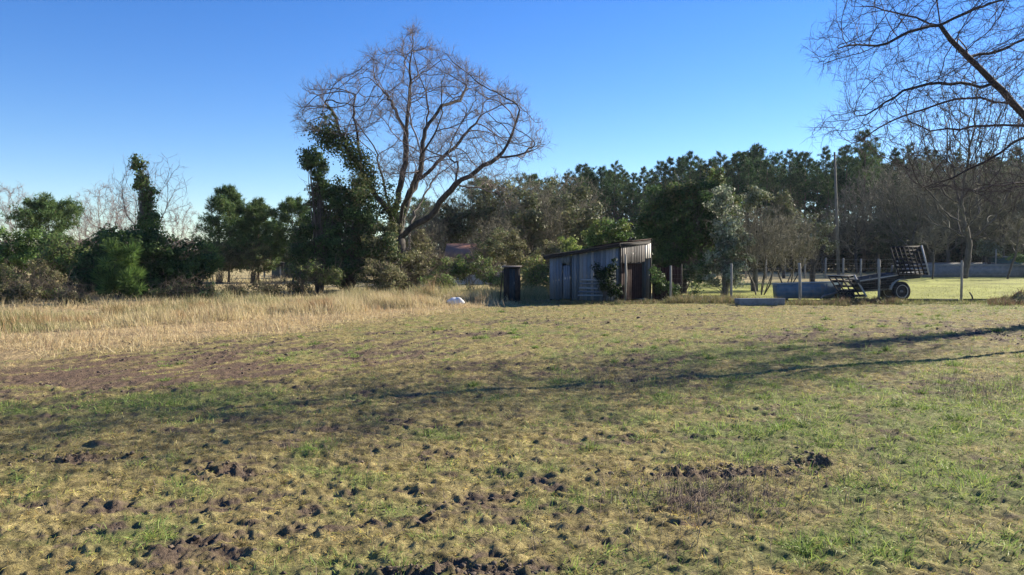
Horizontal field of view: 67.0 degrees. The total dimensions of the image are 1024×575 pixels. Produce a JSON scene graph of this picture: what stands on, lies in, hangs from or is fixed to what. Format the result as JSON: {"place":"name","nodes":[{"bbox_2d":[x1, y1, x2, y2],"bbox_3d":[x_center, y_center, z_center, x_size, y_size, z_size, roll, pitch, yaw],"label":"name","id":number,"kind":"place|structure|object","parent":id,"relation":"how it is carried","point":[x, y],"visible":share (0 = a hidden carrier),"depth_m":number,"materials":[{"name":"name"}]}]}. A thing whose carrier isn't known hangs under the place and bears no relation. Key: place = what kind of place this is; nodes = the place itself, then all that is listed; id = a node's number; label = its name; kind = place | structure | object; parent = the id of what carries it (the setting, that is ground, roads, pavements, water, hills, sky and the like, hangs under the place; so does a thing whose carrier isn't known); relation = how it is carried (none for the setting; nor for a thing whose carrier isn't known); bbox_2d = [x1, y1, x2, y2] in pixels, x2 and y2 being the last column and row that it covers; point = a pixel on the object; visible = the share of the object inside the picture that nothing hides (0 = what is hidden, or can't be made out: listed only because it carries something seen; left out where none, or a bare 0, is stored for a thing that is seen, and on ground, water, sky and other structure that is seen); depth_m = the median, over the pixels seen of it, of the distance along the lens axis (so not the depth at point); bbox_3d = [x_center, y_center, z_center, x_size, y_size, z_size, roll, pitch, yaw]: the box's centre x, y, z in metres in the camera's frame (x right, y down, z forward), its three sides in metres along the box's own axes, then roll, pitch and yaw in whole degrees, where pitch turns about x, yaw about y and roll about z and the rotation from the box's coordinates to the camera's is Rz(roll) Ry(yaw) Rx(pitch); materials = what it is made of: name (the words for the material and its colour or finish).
{"place":"outdoors","nodes":[
{"label":"outdoors","id":0,"kind":"place"},
{"bbox_2d":[0,265,1023,574],"bbox_3d":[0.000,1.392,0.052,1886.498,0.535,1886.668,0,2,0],"label":"ground","id":1,"kind":"structure","parent":0,"point":[184,551],"depth_m":6.71,"materials":[{"name":"green plant"}]},
{"bbox_2d":[0,183,47,274],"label":"pinkish bare tree","id":2,"kind":"object","parent":1,"relation":"on","point":[2,209],"visible":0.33,"depth_m":59.72,"materials":[{"name":"brown plant"}]},
{"bbox_2d":[0,265,56,302],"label":"scrub bush","id":3,"kind":"object","parent":1,"relation":"on","point":[21,288],"visible":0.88,"depth_m":27.32,"materials":[{"name":"green plant"}]},
{"bbox_2d":[0,225,68,284],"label":"holly shrub","id":4,"kind":"object","parent":1,"relation":"on","point":[23,251],"visible":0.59,"depth_m":37.67,"materials":[{"name":"green plant"}]},
{"bbox_2d":[11,253,66,289],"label":"scrub bush","id":5,"kind":"object","parent":1,"relation":"on","point":[41,272],"visible":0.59,"depth_m":33.89,"materials":[{"name":"green plant"}]},
{"bbox_2d":[1,192,85,263],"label":"pine tree","id":6,"kind":"object","parent":1,"relation":"on","point":[42,209],"visible":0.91,"depth_m":49.14,"materials":[{"name":"green plant"}]},
{"bbox_2d":[12,270,91,301],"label":"scrub bush","id":7,"kind":"object","parent":1,"relation":"on","point":[51,291],"visible":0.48,"depth_m":28.30,"materials":[{"name":"brown plant"}]},
{"bbox_2d":[26,233,91,287],"bbox_3d":[-20.502,-1.086,36.166,3.788,2.981,2.903,0,2,0],"label":"evergreen shrub","id":8,"kind":"object","parent":1,"relation":"on","point":[51,259],"visible":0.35,"depth_m":35.50,"materials":[{"name":"green plant"}]},
{"bbox_2d":[41,278,106,304],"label":"scrub bush","id":9,"kind":"object","parent":1,"relation":"on","point":[67,294],"visible":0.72,"depth_m":26.95,"materials":[{"name":"green plant"}]},
{"bbox_2d":[56,252,105,295],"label":"scrub bush","id":10,"kind":"object","parent":1,"relation":"on","point":[88,289],"visible":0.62,"depth_m":31.74,"materials":[{"name":"green plant"}]},
{"bbox_2d":[66,180,135,259],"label":"pinkish bare tree","id":11,"kind":"object","parent":1,"relation":"on","point":[98,215],"visible":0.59,"depth_m":59.62,"materials":[{"name":"brown plant"}]},
{"bbox_2d":[89,239,150,298],"bbox_3d":[-15.451,-0.630,30.484,2.484,2.770,1.692,1,2,22],"label":"laurel shrub","id":12,"kind":"object","parent":1,"relation":"on","point":[128,268],"visible":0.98,"depth_m":30.32,"materials":[{"name":"green plant"}]},
{"bbox_2d":[63,209,216,297],"bbox_3d":[-15.708,-1.132,32.575,5.649,4.276,4.565,-1,3,-34],"label":"evergreen thicket","id":13,"kind":"object","parent":1,"relation":"on","point":[161,267],"visible":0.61,"depth_m":32.01,"materials":[{"name":"green plant"}]},
{"bbox_2d":[127,153,160,261],"bbox_3d":[-16.071,-2.771,33.907,1.371,6.297,1.097,-2,3,-37],"label":"ivy snag","id":14,"kind":"object","parent":1,"relation":"on","point":[146,198],"visible":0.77,"depth_m":33.70,"materials":[{"name":"green plant"}]},
{"bbox_2d":[103,153,190,229],"bbox_3d":[-16.428,-2.943,34.949,3.841,6.467,4.090,0,2,0],"label":"bare ash","id":15,"kind":"object","parent":1,"relation":"on","point":[167,202],"visible":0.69,"depth_m":34.67,"materials":[{"name":"brown plant"}]},
{"bbox_2d":[139,275,196,300],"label":"scrub bush","id":16,"kind":"object","parent":1,"relation":"on","point":[156,291],"visible":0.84,"depth_m":29.77,"materials":[{"name":"green plant"}]},
{"bbox_2d":[160,206,204,259],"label":"pinkish bare tree","id":17,"kind":"object","parent":1,"relation":"on","point":[182,229],"visible":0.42,"depth_m":63.62,"materials":[{"name":"brown plant"}]},
{"bbox_2d":[171,269,235,299],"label":"scrub bush","id":18,"kind":"object","parent":1,"relation":"on","point":[206,290],"visible":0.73,"depth_m":30.28,"materials":[{"name":"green plant"}]},
{"bbox_2d":[196,240,224,292],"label":"yellow green shrub","id":19,"kind":"object","parent":1,"relation":"on","point":[219,259],"visible":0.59,"depth_m":33.03,"materials":[{"name":"green plant"}]},
{"bbox_2d":[186,237,246,282],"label":"scrub bush","id":20,"kind":"object","parent":1,"relation":"on","point":[227,264],"visible":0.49,"depth_m":49.88,"materials":[{"name":"green plant"}]},
{"bbox_2d":[187,183,268,278],"bbox_3d":[-18.932,-3.715,51.917,5.854,6.726,5.957,0,2,0],"label":"pine tree","id":21,"kind":"object","parent":1,"relation":"on","point":[229,210],"visible":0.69,"depth_m":51.26,"materials":[{"name":"green plant"}]},
{"bbox_2d":[226,237,276,282],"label":"scrub bush","id":22,"kind":"object","parent":1,"relation":"on","point":[255,255],"visible":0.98,"depth_m":49.80,"materials":[{"name":"green plant"}]},
{"bbox_2d":[228,197,289,281],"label":"pine tree","id":23,"kind":"object","parent":1,"relation":"on","point":[259,218],"visible":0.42,"depth_m":52.14,"materials":[{"name":"green plant"}]},
{"bbox_2d":[0,274,528,358],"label":"tall dry grass","id":24,"kind":"structure","parent":1,"relation":"on","point":[343,302],"depth_m":19.80,"materials":[{"name":"beige plant"}]},
{"bbox_2d":[246,266,297,295],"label":"scrub bush","id":25,"kind":"object","parent":1,"relation":"on","point":[269,287],"visible":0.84,"depth_m":32.05,"materials":[{"name":"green plant"}]},
{"bbox_2d":[260,194,312,281],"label":"pine tree","id":26,"kind":"object","parent":1,"relation":"on","point":[291,208],"visible":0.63,"depth_m":51.31,"materials":[{"name":"green plant"}]},
{"bbox_2d":[272,264,323,295],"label":"scrub bush","id":27,"kind":"object","parent":1,"relation":"on","point":[298,289],"visible":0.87,"depth_m":33.04,"materials":[{"name":"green plant"}]},
{"bbox_2d":[281,256,351,294],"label":"bramble bush","id":28,"kind":"object","parent":1,"relation":"on","point":[328,277],"visible":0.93,"depth_m":33.78,"materials":[{"name":"green plant"}]},
{"bbox_2d":[295,143,349,292],"bbox_3d":[-8.752,-3.218,35.955,2.421,7.039,1.366,0,2,0],"label":"ivy clad tree","id":29,"kind":"object","parent":1,"relation":"on","point":[315,162],"visible":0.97,"depth_m":35.72,"materials":[{"name":"green plant"}]},
{"bbox_2d":[275,172,408,290],"bbox_3d":[-7.791,-2.837,36.245,6.650,6.459,4.275,1,2,21],"label":"ivy thicket","id":30,"kind":"object","parent":1,"relation":"on","point":[352,241],"visible":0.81,"depth_m":35.92,"materials":[{"name":"green plant"}]},
{"bbox_2d":[349,251,411,292],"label":"scrub bush","id":31,"kind":"object","parent":1,"relation":"on","point":[383,275],"visible":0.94,"depth_m":34.66,"materials":[{"name":"green plant"}]},
{"bbox_2d":[397,241,432,289],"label":"scrub bush","id":32,"kind":"object","parent":1,"relation":"on","point":[416,267],"visible":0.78,"depth_m":37.84,"materials":[{"name":"green plant"}]},
{"bbox_2d":[285,14,559,288],"bbox_3d":[-4.735,-7.272,39.778,14.914,14.768,12.994,0,2,0],"label":"bare oak tree","id":33,"kind":"object","parent":1,"relation":"on","point":[333,142],"visible":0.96,"depth_m":38.62,"materials":[{"name":"brown plant"}]},
{"bbox_2d":[403,200,448,279],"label":"tree","id":34,"kind":"object","parent":1,"relation":"on","point":[434,224],"visible":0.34,"depth_m":54.62,"materials":[{"name":"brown plant"}]},
{"bbox_2d":[405,224,461,287],"bbox_3d":[-4.740,-1.491,40.923,4.918,4.327,3.273,0,2,0],"label":"hazel scrub","id":35,"kind":"object","parent":1,"relation":"on","point":[418,237],"visible":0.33,"depth_m":40.71,"materials":[{"name":"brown plant"}]},
{"bbox_2d":[416,261,462,289],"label":"scrub bush","id":36,"kind":"object","parent":1,"relation":"on","point":[444,277],"visible":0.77,"depth_m":35.74,"materials":[{"name":"green plant"}]},
{"bbox_2d":[407,190,476,258],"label":"tree","id":37,"kind":"object","parent":1,"relation":"on","point":[431,208],"visible":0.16,"depth_m":59.36,"materials":[{"name":"brown plant"}]},
{"bbox_2d":[423,183,474,251],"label":"olive evergreen","id":38,"kind":"object","parent":1,"relation":"on","point":[456,232],"visible":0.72,"depth_m":57.35,"materials":[{"name":"green plant"}]},
{"bbox_2d":[437,244,503,290],"bbox_3d":[-2.221,-1.000,37.854,4.080,2.467,2.638,2,3,35],"label":"green bush","id":39,"kind":"object","parent":1,"relation":"on","point":[460,267],"visible":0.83,"depth_m":37.78,"materials":[{"name":"green plant"}]},
{"bbox_2d":[439,175,506,243],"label":"tree","id":40,"kind":"object","parent":1,"relation":"on","point":[471,198],"visible":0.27,"depth_m":58.64,"materials":[{"name":"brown plant"}]},
{"bbox_2d":[444,244,505,283],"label":"red roofed house","id":41,"kind":"structure","parent":1,"relation":"on","point":[457,249],"depth_m":48.65,"materials":[{"name":"ceramic"}]},
{"bbox_2d":[461,172,524,243],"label":"olive evergreen","id":42,"kind":"object","parent":1,"relation":"on","point":[487,212],"visible":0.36,"depth_m":57.56,"materials":[{"name":"green plant"}]},
{"bbox_2d":[467,213,521,270],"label":"tree","id":43,"kind":"object","parent":1,"relation":"on","point":[488,227],"visible":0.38,"depth_m":45.82,"materials":[{"name":"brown plant"}]},
{"bbox_2d":[468,227,520,286],"bbox_3d":[-0.801,-1.767,43.958,3.022,3.542,2.634,-1,2,-18],"label":"scrub bush","id":44,"kind":"object","parent":1,"relation":"on","point":[490,241],"visible":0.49,"depth_m":43.78,"materials":[{"name":"green plant"}]},
{"bbox_2d":[499,266,521,301],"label":"privy","id":45,"kind":"structure","parent":1,"relation":"on","point":[512,283],"depth_m":28.28,"materials":[{"name":"grey wood"}]},
{"bbox_2d":[0,274,1023,309],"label":"verge weeds","id":46,"kind":"object","parent":1,"relation":"on","point":[537,293],"visible":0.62,"depth_m":27.62,"materials":[{"name":"plant"}]},
{"bbox_2d":[1,304,1022,574],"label":"soil clods","id":47,"kind":"object","parent":1,"relation":"on","point":[477,566],"visible":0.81,"depth_m":6.14,"materials":[{"name":"brown soil"}]},
{"bbox_2d":[492,226,533,274],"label":"scrub bush","id":48,"kind":"object","parent":1,"relation":"on","point":[513,244],"visible":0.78,"depth_m":39.82,"materials":[{"name":"green plant"}]},
{"bbox_2d":[8,340,1023,574],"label":"dead stalks","id":49,"kind":"object","parent":1,"relation":"on","point":[715,481],"visible":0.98,"depth_m":5.28,"materials":[{"name":"beige plant"}]},
{"bbox_2d":[495,179,560,277],"bbox_3d":[0.893,-4.001,49.690,4.626,7.575,3.949,0,2,0],"label":"olive evergreen","id":50,"kind":"object","parent":1,"relation":"on","point":[535,219],"visible":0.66,"depth_m":49.72,"materials":[{"name":"green plant"}]},
{"bbox_2d":[487,179,574,263],"bbox_3d":[1.305,-3.879,51.962,5.994,7.096,5.645,0,2,0],"label":"bare tree","id":51,"kind":"object","parent":1,"relation":"on","point":[557,220],"visible":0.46,"depth_m":51.35,"materials":[{"name":"brown plant"}]},
{"bbox_2d":[520,247,554,291],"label":"yellow bush","id":52,"kind":"object","parent":1,"relation":"on","point":[537,273],"visible":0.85,"depth_m":32.81,"materials":[{"name":"green plant"}]},
{"bbox_2d":[530,238,567,285],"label":"scrub bush","id":53,"kind":"object","parent":1,"relation":"on","point":[552,248],"visible":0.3,"depth_m":35.73,"materials":[{"name":"green plant"}]},
{"bbox_2d":[519,170,585,259],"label":"olive evergreen","id":54,"kind":"object","parent":1,"relation":"on","point":[564,197],"visible":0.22,"depth_m":55.38,"materials":[{"name":"green plant"}]},
{"bbox_2d":[531,168,605,243],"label":"tree","id":55,"kind":"object","parent":1,"relation":"on","point":[573,188],"visible":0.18,"depth_m":59.11,"materials":[{"name":"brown plant"}]},
{"bbox_2d":[546,176,620,245],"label":"olive evergreen","id":56,"kind":"object","parent":1,"relation":"on","point":[587,214],"visible":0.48,"depth_m":51.59,"materials":[{"name":"green plant"}]},
{"bbox_2d":[544,239,651,301],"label":"wooden shed","id":57,"kind":"structure","parent":1,"relation":"on","point":[572,277],"depth_m":28.94,"materials":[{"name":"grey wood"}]},
{"bbox_2d":[588,166,617,216],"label":"pine tree","id":58,"kind":"object","parent":1,"relation":"on","point":[603,172],"visible":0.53,"depth_m":95.30,"materials":[{"name":"green plant"}]},
{"bbox_2d":[594,184,616,243],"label":"pine tree","id":59,"kind":"object","parent":1,"relation":"on","point":[607,189],"visible":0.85,"depth_m":91.74,"materials":[{"name":"green plant"}]},
{"bbox_2d":[580,216,632,251],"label":"dark green bush","id":60,"kind":"object","parent":1,"relation":"on","point":[610,234],"visible":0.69,"depth_m":36.69,"materials":[{"name":"green plant"}]},
{"bbox_2d":[589,257,623,301],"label":"shade bush","id":61,"kind":"object","parent":1,"relation":"on","point":[607,287],"visible":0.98,"depth_m":27.68,"materials":[{"name":"green plant"}]},
{"bbox_2d":[606,159,625,222],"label":"pine tree","id":62,"kind":"object","parent":1,"relation":"on","point":[615,167],"visible":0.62,"depth_m":97.85,"materials":[{"name":"green plant"}]},
{"bbox_2d":[648,266,681,300],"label":"bush","id":63,"kind":"object","parent":1,"relation":"on","point":[658,277],"visible":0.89,"depth_m":28.86,"materials":[{"name":"green plant"}]},
{"bbox_2d":[652,264,681,299],"bbox_3d":[5.963,-0.208,29.734,1.138,1.380,0.127,0,2,8],"label":"rusty screen","id":64,"kind":"object","parent":1,"relation":"on","point":[676,276],"visible":0.55,"depth_m":29.66,"materials":[{"name":"metal"}]},
{"bbox_2d":[678,151,698,214],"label":"pine tree","id":65,"kind":"object","parent":1,"relation":"on","point":[688,168],"visible":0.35,"depth_m":97.82,"materials":[{"name":"green plant"}]},
{"bbox_2d":[630,167,759,292],"bbox_3d":[8.464,-2.831,35.871,5.755,6.284,3.904,1,3,31],"label":"evergreen oak","id":66,"kind":"object","parent":1,"relation":"on","point":[668,253],"visible":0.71,"depth_m":35.46,"materials":[{"name":"green plant"}]},
{"bbox_2d":[682,184,762,294],"bbox_3d":[8.851,-1.793,33.734,3.865,5.345,2.606,0,2,0],"label":"silver leaved tree","id":67,"kind":"object","parent":1,"relation":"on","point":[726,245],"visible":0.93,"depth_m":33.35,"materials":[{"name":"green plant"}]},
{"bbox_2d":[721,151,757,258],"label":"pine tree","id":68,"kind":"object","parent":1,"relation":"on","point":[734,159],"visible":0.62,"depth_m":96.59,"materials":[{"name":"green plant"}]},
{"bbox_2d":[734,162,765,269],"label":"pine tree","id":69,"kind":"object","parent":1,"relation":"on","point":[747,168],"visible":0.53,"depth_m":89.38,"materials":[{"name":"green plant"}]},
{"bbox_2d":[741,185,774,290],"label":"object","id":70,"kind":"object","parent":1,"relation":"on","point":[756,194],"visible":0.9,"depth_m":37.81,"materials":[{"name":"green plant"}]},
{"bbox_2d":[734,298,784,304],"bbox_3d":[8.477,0.487,26.503,1.593,0.267,0.535,0,2,-4],"label":"trough","id":71,"kind":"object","parent":1,"relation":"on","point":[760,301],"depth_m":26.25,"materials":[{"name":"grey metal"}]},
{"bbox_2d":[728,200,799,294],"bbox_3d":[10.870,-1.760,33.965,3.428,4.189,3.526,0,2,0],"label":"bare hazel","id":72,"kind":"object","parent":1,"relation":"on","point":[762,237],"visible":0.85,"depth_m":33.61,"materials":[{"name":"brown plant"}]},
{"bbox_2d":[755,159,783,271],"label":"pine tree","id":73,"kind":"object","parent":1,"relation":"on","point":[768,173],"visible":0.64,"depth_m":92.60,"materials":[{"name":"green plant"}]},
{"bbox_2d":[529,212,1023,271],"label":"undergrowth","id":74,"kind":"object","parent":1,"relation":"on","point":[955,254],"visible":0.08,"depth_m":91.35,"materials":[{"name":"brown plant"}]},
{"bbox_2d":[761,183,811,277],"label":"olive evergreen","id":75,"kind":"object","parent":1,"relation":"on","point":[787,206],"visible":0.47,"depth_m":61.59,"materials":[{"name":"green plant"}]},
{"bbox_2d":[760,209,820,282],"bbox_3d":[14.134,-2.057,39.979,3.453,4.338,3.451,0,2,0],"label":"bare bush","id":76,"kind":"object","parent":1,"relation":"on","point":[798,250],"visible":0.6,"depth_m":39.59,"materials":[{"name":"brown plant"}]},
{"bbox_2d":[772,281,842,300],"bbox_3d":[11.303,0.124,29.626,2.445,0.724,0.885,0,2,4],"label":"steel trough","id":77,"kind":"object","parent":1,"relation":"on","point":[787,290],"visible":0.7,"depth_m":29.26,"materials":[{"name":"blue paint"}]},
{"bbox_2d":[791,151,823,270],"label":"pine tree","id":78,"kind":"object","parent":1,"relation":"on","point":[812,169],"visible":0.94,"depth_m":94.89,"materials":[{"name":"green plant"}]},
{"bbox_2d":[786,207,840,281],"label":"olive tree","id":79,"kind":"object","parent":1,"relation":"on","point":[824,229],"visible":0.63,"depth_m":51.79,"materials":[{"name":"green plant"}]},
{"bbox_2d":[814,176,840,257],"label":"pine tree","id":80,"kind":"object","parent":1,"relation":"on","point":[828,187],"visible":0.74,"depth_m":91.27,"materials":[{"name":"green plant"}]},
{"bbox_2d":[834,152,839,274],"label":"utility pole","id":81,"kind":"object","parent":1,"relation":"on","point":[837,229],"visible":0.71,"depth_m":65.74,"materials":[{"name":"grey wood"}]},
{"bbox_2d":[829,144,858,259],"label":"pine tree","id":82,"kind":"object","parent":1,"relation":"on","point":[844,162],"visible":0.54,"depth_m":95.93,"materials":[{"name":"green plant"}]},
{"bbox_2d":[669,260,1020,301],"bbox_3d":[14.362,-0.140,28.316,17.211,1.751,0.107,0,2,0],"label":"wire fence","id":83,"kind":"object","parent":1,"relation":"on","point":[799,281],"visible":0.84,"depth_m":28.28,"materials":[{"name":"grey wood"}]},
{"bbox_2d":[820,183,896,273],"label":"bare tree","id":84,"kind":"object","parent":1,"relation":"on","point":[855,217],"visible":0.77,"depth_m":79.53,"materials":[{"name":"brown plant"}]},
{"bbox_2d":[846,128,885,271],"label":"pine tree","id":85,"kind":"object","parent":1,"relation":"on","point":[859,167],"visible":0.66,"depth_m":87.34,"materials":[{"name":"green plant"}]},
{"bbox_2d":[820,245,929,298],"bbox_3d":[13.523,-0.543,29.095,4.142,2.097,1.081,0,2,-11],"label":"farm wagon","id":86,"kind":"object","parent":1,"relation":"on","point":[893,283],"visible":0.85,"depth_m":28.89,"materials":[{"name":"metal"}]},
{"bbox_2d":[837,161,929,265],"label":"bare tree","id":87,"kind":"object","parent":1,"relation":"on","point":[860,212],"visible":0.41,"depth_m":81.47,"materials":[{"name":"brown plant"}]},
{"bbox_2d":[862,187,927,273],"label":"olive evergreen","id":88,"kind":"object","parent":1,"relation":"on","point":[883,247],"visible":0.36,"depth_m":79.34,"materials":[{"name":"green plant"}]},
{"bbox_2d":[797,0,1023,220],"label":"leaning bare tree","id":89,"kind":"object","parent":1,"relation":"on","point":[1006,95],"visible":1,"depth_m":15.43,"materials":[{"name":"brown plant"}]},
{"bbox_2d":[860,157,960,264],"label":"bare tree","id":90,"kind":"object","parent":1,"relation":"on","point":[898,215],"visible":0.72,"depth_m":71.52,"materials":[{"name":"brown plant"}]},
{"bbox_2d":[887,154,975,262],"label":"bare tree","id":91,"kind":"object","parent":1,"relation":"on","point":[930,257],"visible":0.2,"depth_m":79.29,"materials":[{"name":"brown plant"}]},
{"bbox_2d":[912,220,953,278],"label":"young bare tree","id":92,"kind":"object","parent":1,"relation":"on","point":[931,241],"visible":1,"depth_m":59.88,"materials":[{"name":"brown plant"}]},
{"bbox_2d":[899,160,1000,262],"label":"bare tree","id":93,"kind":"object","parent":1,"relation":"on","point":[955,242],"visible":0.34,"depth_m":73.24,"materials":[{"name":"brown plant"}]},
{"bbox_2d":[896,57,1023,277],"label":"bare tree","id":94,"kind":"object","parent":1,"relation":"on","point":[968,248],"visible":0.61,"depth_m":61.59,"materials":[{"name":"brown plant"}]},
{"bbox_2d":[922,264,1023,276],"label":"wall","id":95,"kind":"structure","parent":1,"relation":"on","point":[986,270],"depth_m":66.44,"materials":[{"name":"concrete"}]},
{"bbox_2d":[932,154,1023,261],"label":"bare tree","id":96,"kind":"object","parent":1,"relation":"on","point":[996,233],"visible":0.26,"depth_m":76.63,"materials":[{"name":"brown plant"}]},
{"bbox_2d":[971,234,1006,263],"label":"roadside shrub","id":97,"kind":"object","parent":1,"relation":"on","point":[987,250],"visible":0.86,"depth_m":71.58,"materials":[{"name":"green plant"}]},
{"bbox_2d":[963,158,1023,255],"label":"bare tree","id":98,"kind":"object","parent":1,"relation":"on","point":[1003,227],"visible":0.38,"depth_m":73.52,"materials":[{"name":"brown plant"}]},
{"bbox_2d":[993,212,1023,278],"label":"leaning young tree","id":99,"kind":"object","parent":1,"relation":"on","point":[1017,228],"visible":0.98,"depth_m":59.93,"materials":[{"name":"brown plant"}]},
{"bbox_2d":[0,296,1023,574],"bbox_3d":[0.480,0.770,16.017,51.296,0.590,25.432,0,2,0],"label":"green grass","id":100,"kind":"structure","parent":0,"point":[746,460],"depth_m":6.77,"materials":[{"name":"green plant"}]},
{"bbox_2d":[0,0,1023,257],"label":"sky","id":101,"kind":"structure","parent":0,"point":[84,84],"materials":[{"name":"blue"}]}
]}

